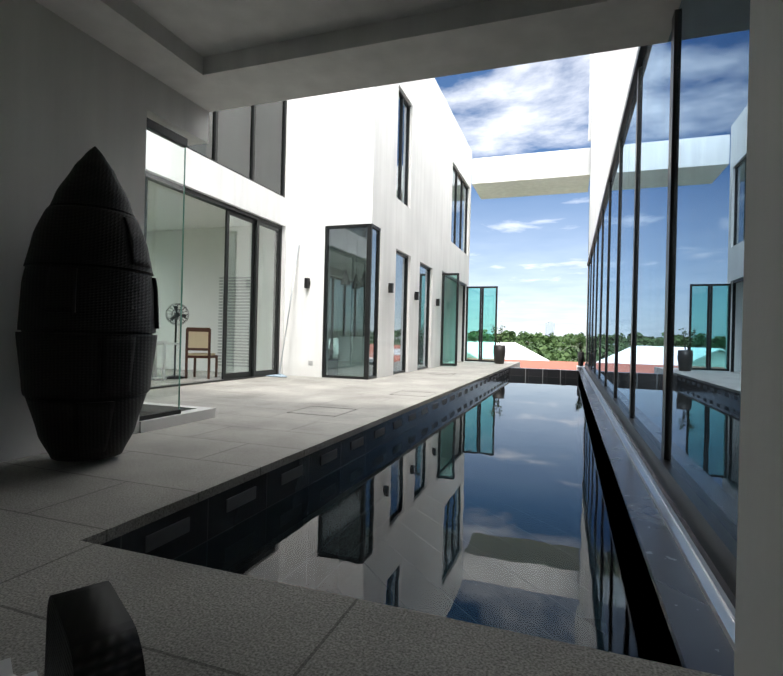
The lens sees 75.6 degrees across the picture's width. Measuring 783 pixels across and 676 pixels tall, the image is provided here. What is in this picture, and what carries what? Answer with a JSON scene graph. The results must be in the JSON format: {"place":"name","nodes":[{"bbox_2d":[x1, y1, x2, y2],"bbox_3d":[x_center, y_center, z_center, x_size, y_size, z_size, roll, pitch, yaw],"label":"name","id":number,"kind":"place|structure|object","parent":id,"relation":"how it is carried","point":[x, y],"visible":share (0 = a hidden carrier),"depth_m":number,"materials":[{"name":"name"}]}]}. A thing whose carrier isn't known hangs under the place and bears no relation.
{"place":"outdoors","nodes":[
{"label":"outdoors","id":0,"kind":"place"},
{"bbox_2d":[140,131,184,415],"bbox_3d":[-2.151,-0.569,4.733,0.012,2.620,0.510,1,0,19],"label":"glass panel","id":1,"kind":"object","parent":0,"point":[157,277],"visible":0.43,"depth_m":4.76,"materials":[{"name":"clear glass"}]},
{"bbox_2d":[178,148,185,408],"bbox_3d":[-2.066,-0.567,4.976,0.014,2.620,0.006,1,0,19],"label":"shower glass edge","id":2,"kind":"object","parent":1,"relation":"attached to","point":[182,280],"visible":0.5,"depth_m":4.97,"materials":[{"name":"glass"}]},
{"bbox_2d":[146,226,273,370],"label":"building inner walls","id":3,"kind":"structure","parent":0,"point":[203,257],"depth_m":12.07,"materials":[{"name":"white paint"}]},
{"bbox_2d":[145,100,289,373],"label":"wall","id":4,"kind":"structure","parent":0,"point":[209,178],"depth_m":9.38,"materials":[{"name":"white paint"}]},
{"bbox_2d":[283,89,361,376],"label":"wall","id":5,"kind":"structure","parent":0,"point":[324,160],"depth_m":11.08,"materials":[{"name":"white paint"}]},
{"bbox_2d":[328,283,364,358],"bbox_3d":[-1.889,-0.728,20.061,0.012,3.048,4.248,1,0,19],"label":"curtain","id":6,"kind":"object","parent":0,"point":[337,329],"depth_m":20.19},
{"bbox_2d":[334,268,361,282],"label":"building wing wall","id":7,"kind":"structure","parent":0,"point":[351,276],"depth_m":20.30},
{"bbox_2d":[359,79,471,377],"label":"wall","id":8,"kind":"structure","parent":0,"point":[417,231],"depth_m":13.49,"materials":[{"name":"white paint"}]},
{"bbox_2d":[440,278,459,360],"bbox_3d":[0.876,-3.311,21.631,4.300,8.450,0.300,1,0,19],"label":"glass door","id":9,"kind":"structure","parent":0,"point":[448,325],"depth_m":20.91,"materials":[{"name":"glass"}]},
{"bbox_2d":[467,342,548,360],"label":"white roof","id":10,"kind":"structure","parent":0,"point":[515,351],"depth_m":81.24,"materials":[{"name":"white"}]},
{"bbox_2d":[435,54,590,340],"label":"sky","id":11,"kind":"structure","parent":0,"point":[534,249],"materials":[{"name":"blue"}]},
{"bbox_2d":[467,358,585,369],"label":"roof","id":12,"kind":"structure","parent":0,"point":[561,365],"depth_m":48.61,"materials":[{"name":"orange tile"}]},
{"bbox_2d":[468,341,585,360],"bbox_3d":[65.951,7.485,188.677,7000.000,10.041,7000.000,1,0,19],"label":"terrain","id":13,"kind":"structure","parent":0,"point":[577,349],"depth_m":318.53,"materials":[{"name":"green plant"}]},
{"bbox_2d":[467,329,585,361],"bbox_3d":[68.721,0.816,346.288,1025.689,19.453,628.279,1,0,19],"label":"tree foliage","id":14,"kind":"object","parent":13,"relation":"on","point":[543,339],"visible":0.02,"depth_m":256.58,"materials":[{"name":"green plant"}]},
{"bbox_2d":[545,322,553,335],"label":"distant tower","id":15,"kind":"structure","parent":13,"relation":"on","point":[549,327],"depth_m":955.02,"materials":[{"name":"concrete"}]},
{"bbox_2d":[588,47,637,257],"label":"wall","id":16,"kind":"structure","parent":0,"point":[612,72],"depth_m":11.08,"materials":[{"name":"white paint"}]},
{"bbox_2d":[576,365,680,666],"bbox_3d":[1.101,5.452,8.230,21.000,8.940,28.500,1,0,19],"label":"podium base","id":17,"kind":"object","parent":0,"point":[647,579],"visible":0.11,"depth_m":2.94,"materials":[{"name":"black tile"}]},
{"bbox_2d":[101,367,608,651],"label":"pool shell tiles","id":18,"kind":"object","parent":17,"relation":"on","point":[211,518],"visible":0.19,"depth_m":4.66,"materials":[{"name":"black tile"}]},
{"bbox_2d":[145,370,507,552],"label":"pool overflow openings","id":19,"kind":"object","parent":18,"relation":"in","point":[159,538],"visible":0.96,"depth_m":3.25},
{"bbox_2d":[173,375,655,660],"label":"pool water","id":20,"kind":"structure","parent":18,"relation":"in","point":[533,434],"depth_m":4.79,"materials":[{"name":"blue liquid"}]},
{"bbox_2d":[578,352,583,365],"bbox_3d":[7.211,0.795,19.215,0.240,0.550,0.240,1,0,19],"label":"planter pot","id":21,"kind":"object","parent":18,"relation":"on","point":[580,358],"visible":0.96,"depth_m":19.12,"materials":[{"name":"black ceramic"}]},
{"bbox_2d":[576,335,584,351],"bbox_3d":[7.179,0.242,19.215,0.377,0.679,0.396,1,0,19],"label":"planter","id":22,"kind":"object","parent":21,"relation":"on","point":[581,344],"depth_m":19.20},
{"bbox_2d":[581,366,734,649],"bbox_3d":[4.202,1.016,10.450,0.065,0.022,19.330,1,0,19],"label":"window sill","id":23,"kind":"structure","parent":18,"relation":"on","point":[720,604],"depth_m":2.27,"materials":[{"name":"silver metal"}]},
{"bbox_2d":[0,361,720,675],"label":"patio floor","id":24,"kind":"structure","parent":17,"relation":"on","point":[61,522],"depth_m":1.87,"materials":[{"name":"grey stone"}]},
{"bbox_2d":[15,146,158,461],"bbox_3d":[-2.072,-0.262,3.489,0.849,2.130,0.841,1,0,19],"label":"wicker obelisk sculpture","id":25,"kind":"object","parent":24,"relation":"on","point":[87,324],"visible":1,"depth_m":3.20,"materials":[{"name":"black wicker"}]},
{"bbox_2d":[44,581,145,675],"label":"wicker lounge chair","id":26,"kind":"object","parent":24,"relation":"on","point":[91,630],"visible":1,"depth_m":0.67,"materials":[{"name":"black wicker"}]},
{"bbox_2d":[0,657,37,675],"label":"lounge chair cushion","id":27,"kind":"object","parent":26,"relation":"on","point":[6,667],"visible":1,"depth_m":0.78,"materials":[{"name":"grey fabric"}]},
{"bbox_2d":[0,0,208,461],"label":"wall","id":28,"kind":"structure","parent":24,"relation":"on","point":[71,95],"depth_m":3.62,"materials":[{"name":"white paint"}]},
{"bbox_2d":[139,118,187,420],"bbox_3d":[-2.154,-0.609,4.723,0.060,2.700,0.530,1,0,19],"label":"shower screen rail","id":29,"kind":"object","parent":28,"relation":"attached to","point":[167,133],"visible":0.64,"depth_m":4.71,"materials":[{"name":"metal"}]},
{"bbox_2d":[34,0,680,111],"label":"ceiling","id":30,"kind":"structure","parent":28,"relation":"on","point":[211,55],"depth_m":3.95,"materials":[{"name":"white paint"}]},
{"bbox_2d":[139,411,155,414],"bbox_3d":[-2.659,0.819,5.074,0.980,0.020,0.880,1,0,19],"label":"shower tray","id":31,"kind":"object","parent":24,"relation":"on","point":[146,412],"depth_m":5.47,"materials":[{"name":"grey"}]},
{"bbox_2d":[139,402,215,432],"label":"shower kerb","id":32,"kind":"structure","parent":24,"relation":"on","point":[189,414],"depth_m":5.06,"materials":[{"name":"white concrete"}]},
{"bbox_2d":[266,374,286,376],"bbox_3d":[-2.415,0.800,10.816,0.514,0.051,0.202,1,0,19],"label":"brush","id":33,"kind":"object","parent":24,"relation":"on","point":[278,375],"visible":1,"depth_m":10.78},
{"bbox_2d":[279,245,299,374],"bbox_3d":[-2.229,-0.626,11.003,0.188,2.874,0.458,1,0,19],"label":"pool pole","id":34,"kind":"object","parent":24,"relation":"on","point":[289,310],"visible":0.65,"depth_m":10.99,"materials":[{"name":"white metal"}]},
{"bbox_2d":[150,360,462,389],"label":"building interior floor","id":35,"kind":"structure","parent":24,"relation":"on","point":[201,375],"depth_m":10.34,"materials":[{"name":"grey tile"}]},
{"bbox_2d":[157,341,168,380],"bbox_3d":[-4.742,0.405,9.050,1.000,0.735,0.900,1,0,19],"label":"interior table","id":36,"kind":"object","parent":35,"relation":"on","point":[163,358],"depth_m":9.26,"materials":[{"name":"white plastic"}]},
{"bbox_2d":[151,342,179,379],"bbox_3d":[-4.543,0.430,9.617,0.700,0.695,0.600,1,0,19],"label":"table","id":37,"kind":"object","parent":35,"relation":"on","point":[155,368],"depth_m":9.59,"materials":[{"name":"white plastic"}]},
{"bbox_2d":[165,303,188,378],"bbox_3d":[-4.218,0.056,9.861,0.426,1.459,0.444,1,0,-31],"label":"pedestal fan","id":38,"kind":"object","parent":35,"relation":"on","point":[175,323],"visible":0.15,"depth_m":9.77,"materials":[{"name":"black metal"}]},
{"bbox_2d":[185,327,217,378],"bbox_3d":[-3.789,0.296,10.095,0.615,1.000,0.615,1,0,19],"label":"chair","id":39,"kind":"object","parent":35,"relation":"on","point":[195,329],"visible":0.92,"depth_m":9.86,"materials":[{"name":"brown wood"}]},
{"bbox_2d":[188,331,214,355],"bbox_3d":[-3.788,0.111,10.086,0.513,0.470,0.533,1,0,19],"label":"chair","id":40,"kind":"object","parent":39,"relation":"attached to","point":[197,339],"visible":0.82,"depth_m":9.87,"materials":[{"name":"beige fabric"}]},
{"bbox_2d":[338,336,364,374],"bbox_3d":[-0.621,0.426,12.639,0.800,0.895,1.600,1,0,19],"label":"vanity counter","id":41,"kind":"object","parent":35,"relation":"on","point":[349,357],"depth_m":11.95,"materials":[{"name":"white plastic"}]},
{"bbox_2d":[147,78,471,275],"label":"building slabs","id":42,"kind":"structure","parent":24,"relation":"on","point":[199,214],"depth_m":10.97,"materials":[{"name":"white paint"}]},
{"bbox_2d":[145,171,281,388],"bbox_3d":[-3.692,-0.862,8.057,0.140,3.330,6.900,1,0,19],"label":"door frame","id":43,"kind":"object","parent":42,"relation":"attached to","point":[204,198],"visible":0.31,"depth_m":9.74,"materials":[{"name":"metal"}]},
{"bbox_2d":[144,177,147,238],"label":"door frame","id":44,"kind":"object","parent":43,"relation":"attached to","point":[145,209],"depth_m":7.69,"materials":[{"name":"black metal"}]},
{"bbox_2d":[221,210,255,378],"bbox_3d":[-3.026,-0.826,10.049,0.040,3.230,0.940,1,0,19],"label":"sliding door frame","id":45,"kind":"object","parent":43,"relation":"attached to","point":[228,213],"visible":0.9,"depth_m":9.69,"materials":[{"name":"black metal"}]},
{"bbox_2d":[226,217,252,372],"bbox_3d":[-3.025,-0.840,10.049,0.012,3.059,0.798,1,0,19],"label":"sliding door glass","id":46,"kind":"object","parent":45,"relation":"in","point":[243,284],"visible":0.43,"depth_m":10.05,"materials":[{"name":"clear glass"}]},
{"bbox_2d":[252,220,279,375],"bbox_3d":[-2.684,-0.817,10.841,0.040,3.230,0.860,1,0,19],"label":"sliding door frame","id":47,"kind":"object","parent":43,"relation":"attached to","point":[273,370],"visible":0.96,"depth_m":10.52,"materials":[{"name":"black metal"}]},
{"bbox_2d":[256,226,276,369],"bbox_3d":[-2.684,-0.832,10.841,0.012,3.059,0.718,1,0,19],"label":"sliding door glass","id":48,"kind":"object","parent":47,"relation":"in","point":[268,297],"visible":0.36,"depth_m":10.82,"materials":[{"name":"clear glass"}]},
{"bbox_2d":[216,273,250,372],"bbox_3d":[-3.630,-0.345,11.714,1.000,2.300,0.050,1,0,19],"label":"louvre door frame","id":49,"kind":"object","parent":42,"relation":"attached to","point":[230,368],"visible":0.21,"depth_m":11.69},
{"bbox_2d":[218,277,250,366],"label":"louvre door slats","id":50,"kind":"object","parent":49,"relation":"in","point":[234,319],"visible":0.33,"depth_m":11.66,"materials":[{"name":"grey wood"}]},
{"bbox_2d":[186,100,286,197],"bbox_3d":[-3.546,-4.670,8.055,0.090,3.050,6.930,1,0,19],"label":"glazing frame","id":51,"kind":"object","parent":42,"relation":"attached to","point":[253,143],"visible":0.23,"depth_m":10.17,"materials":[{"name":"black metal"}]},
{"bbox_2d":[187,101,283,194],"bbox_3d":[-3.546,-4.670,8.055,0.012,2.948,6.828,1,0,19],"label":"glazing glass","id":52,"kind":"object","parent":51,"relation":"in","point":[234,153],"visible":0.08,"depth_m":10.13,"materials":[{"name":"grey glass"}]},
{"bbox_2d":[304,278,309,287],"bbox_3d":[-1.852,-1.202,11.071,0.110,0.220,0.100,1,0,19],"label":"sconce","id":53,"kind":"object","parent":42,"relation":"attached to","point":[306,282],"visible":1,"depth_m":11.03,"materials":[{"name":"black metal"}]},
{"bbox_2d":[322,224,369,379],"bbox_3d":[-0.976,-0.781,10.877,1.040,3.300,0.090,1,0,19],"label":"corner window frame","id":54,"kind":"object","parent":42,"relation":"attached to","point":[325,294],"visible":0.77,"depth_m":10.90,"materials":[{"name":"metal"}]},
{"bbox_2d":[325,227,366,376],"bbox_3d":[-0.976,-0.781,10.877,0.938,3.198,0.012,1,0,19],"label":"window","id":55,"kind":"structure","parent":54,"relation":"on","point":[339,284],"depth_m":10.88,"materials":[{"name":"clear glass"}]},
{"bbox_2d":[333,282,365,359],"bbox_3d":[-1.889,-0.728,20.061,0.090,3.150,4.350,1,0,19],"label":"wing back frame","id":56,"kind":"object","parent":42,"relation":"attached to","point":[344,310],"depth_m":20.03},
{"bbox_2d":[352,258,365,288],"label":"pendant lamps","id":57,"kind":"object","parent":42,"relation":"hanging from","point":[358,280],"depth_m":12.42,"materials":[{"name":"grey metal"}]},
{"bbox_2d":[388,283,393,292],"bbox_3d":[-0.012,-1.157,11.697,0.100,0.220,0.110,1,0,19],"label":"wall lamp","id":58,"kind":"object","parent":42,"relation":"attached to","point":[390,287],"visible":1,"depth_m":11.66,"materials":[{"name":"black metal"}]},
{"bbox_2d":[393,250,407,373],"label":"window frame","id":59,"kind":"object","parent":42,"relation":"attached to","point":[406,286],"visible":0.42,"depth_m":13.25,"materials":[{"name":"metal"}]},
{"bbox_2d":[393,253,405,371],"bbox_3d":[0.163,-0.628,12.744,0.012,2.948,1.098,1,0,19],"label":"window","id":60,"kind":"structure","parent":59,"relation":"on","point":[399,324],"depth_m":12.86,"materials":[{"name":"clear glass"}]},
{"bbox_2d":[399,90,409,206],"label":"window frame","id":61,"kind":"object","parent":42,"relation":"attached to","point":[403,99],"visible":0.27,"depth_m":12.63,"materials":[{"name":"metal"}]},
{"bbox_2d":[396,95,407,204],"bbox_3d":[0.221,-4.707,12.626,0.012,2.588,1.048,1,0,19],"label":"window","id":62,"kind":"structure","parent":61,"relation":"on","point":[404,152],"depth_m":12.82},
{"bbox_2d":[414,292,418,299],"bbox_3d":[0.683,-1.140,13.679,0.100,0.220,0.110,1,0,19],"label":"wall lamp","id":63,"kind":"object","parent":42,"relation":"attached to","point":[416,295],"visible":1,"depth_m":13.64,"materials":[{"name":"black metal"}]},
{"bbox_2d":[417,263,429,369],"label":"window frame","id":64,"kind":"object","parent":42,"relation":"attached to","point":[428,268],"visible":0.38,"depth_m":15.37,"materials":[{"name":"metal"}]},
{"bbox_2d":[417,266,428,367],"bbox_3d":[0.874,-0.610,14.773,0.012,2.948,1.298,1,0,19],"label":"window glass","id":65,"kind":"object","parent":64,"relation":"attached to","point":[422,320],"visible":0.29,"depth_m":14.91,"materials":[{"name":"clear glass"}]},
{"bbox_2d":[442,272,464,361],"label":"door frame","id":66,"kind":"object","parent":42,"relation":"attached to","point":[463,323],"visible":0.33,"depth_m":20.61,"materials":[{"name":"metal"}]},
{"bbox_2d":[453,166,467,253],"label":"window frame","id":67,"kind":"object","parent":42,"relation":"attached to","point":[457,173],"visible":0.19,"depth_m":19.66,"materials":[{"name":"metal"}]},
{"bbox_2d":[451,169,466,252],"bbox_3d":[2.532,-4.776,19.208,0.012,2.698,3.098,1,0,19],"label":"window glass","id":68,"kind":"object","parent":67,"relation":"attached to","point":[458,212],"visible":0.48,"depth_m":19.31,"materials":[{"name":"glass"}]},
{"bbox_2d":[287,373,454,416],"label":"deck access cover joints","id":69,"kind":"object","parent":24,"relation":"on","point":[356,409],"visible":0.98,"depth_m":6.33,"materials":[{"name":"grey"}]},
{"bbox_2d":[366,223,380,379],"bbox_3d":[-0.411,-0.767,10.917,0.090,3.300,0.530,1,0,19],"label":"corner window frame","id":70,"kind":"object","parent":24,"relation":"on","point":[372,226],"visible":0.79,"depth_m":10.70,"materials":[{"name":"metal"}]},
{"bbox_2d":[369,228,377,376],"bbox_3d":[-0.411,-0.767,10.917,0.012,3.198,0.428,1,0,19],"label":"window","id":71,"kind":"structure","parent":70,"relation":"on","point":[373,303],"depth_m":10.96,"materials":[{"name":"clear glass"}]},
{"bbox_2d":[440,273,458,365],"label":"door frame","id":72,"kind":"object","parent":24,"relation":"on","point":[442,317],"visible":0.96,"depth_m":16.52,"materials":[{"name":"black metal"}]},
{"bbox_2d":[443,275,456,363],"bbox_3d":[1.909,-0.605,16.530,0.418,2.898,0.012,1,0,19],"label":"glass door","id":73,"kind":"structure","parent":72,"relation":"in","point":[447,321],"depth_m":16.53,"materials":[{"name":"glass"}]},
{"bbox_2d":[465,286,481,361],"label":"door frame","id":74,"kind":"object","parent":24,"relation":"on","point":[478,360],"visible":0.96,"depth_m":20.41,"materials":[{"name":"black metal"}]},
{"bbox_2d":[467,288,479,358],"bbox_3d":[3.315,-0.571,20.434,0.488,2.898,0.012,1,0,19],"label":"glass panel","id":75,"kind":"object","parent":74,"relation":"in","point":[472,326],"visible":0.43,"depth_m":20.44,"materials":[{"name":"glass"}]},
{"bbox_2d":[480,286,497,361],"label":"door frame","id":76,"kind":"object","parent":24,"relation":"on","point":[483,287],"visible":0.81,"depth_m":20.28,"materials":[{"name":"black metal"}]},
{"bbox_2d":[482,288,495,359],"bbox_3d":[3.909,-0.556,20.226,0.488,2.898,0.012,1,0,19],"label":"glass panel","id":77,"kind":"object","parent":76,"relation":"in","point":[488,327],"visible":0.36,"depth_m":20.22,"materials":[{"name":"glass"}]},
{"bbox_2d":[493,345,505,363],"bbox_3d":[4.179,0.636,19.538,0.480,0.720,0.480,1,0,19],"label":"planter pot","id":78,"kind":"object","parent":24,"relation":"on","point":[499,352],"visible":1,"depth_m":19.36,"materials":[{"name":"black ceramic"}]},
{"bbox_2d":[491,324,504,343],"bbox_3d":[4.090,-0.170,19.602,0.569,1.013,0.847,1,0,19],"label":"planter","id":79,"kind":"object","parent":78,"relation":"on","point":[496,333],"depth_m":19.53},
{"bbox_2d":[734,0,782,675],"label":"patio column","id":80,"kind":"structure","parent":24,"relation":"on","point":[758,650],"depth_m":1.22,"materials":[{"name":"white paint"}]},
{"bbox_2d":[577,366,735,675],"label":"pool ledge","id":81,"kind":"object","parent":17,"relation":"on","point":[701,642],"visible":0.33,"depth_m":2.21,"materials":[{"name":"grey stone"}]},
{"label":"building interior floor","id":82,"kind":"structure","parent":0,"visible":0},
{"bbox_2d":[586,82,592,347],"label":"building body","id":83,"kind":"structure","parent":82,"relation":"on","point":[587,293],"depth_m":19.25,"materials":[{"name":"white paint"}]},
{"bbox_2d":[472,148,590,198],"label":"bridge beam","id":84,"kind":"structure","parent":83,"relation":"attached to","point":[547,173],"depth_m":20.55,"materials":[{"name":"white paint"}]},
{"bbox_2d":[588,54,592,140],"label":"wall","id":85,"kind":"structure","parent":83,"relation":"attached to","point":[590,96],"depth_m":19.44,"materials":[{"name":"white paint"}]},
{"bbox_2d":[585,9,736,597],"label":"facade frames","id":86,"kind":"structure","parent":83,"relation":"attached to","point":[716,539],"depth_m":3.49,"materials":[{"name":"metal"}]},
{"bbox_2d":[587,0,749,541],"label":"facade glass","id":87,"kind":"object","parent":86,"relation":"attached to","point":[708,248],"visible":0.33,"depth_m":2.94,"materials":[{"name":"clear glass"}]}
]}

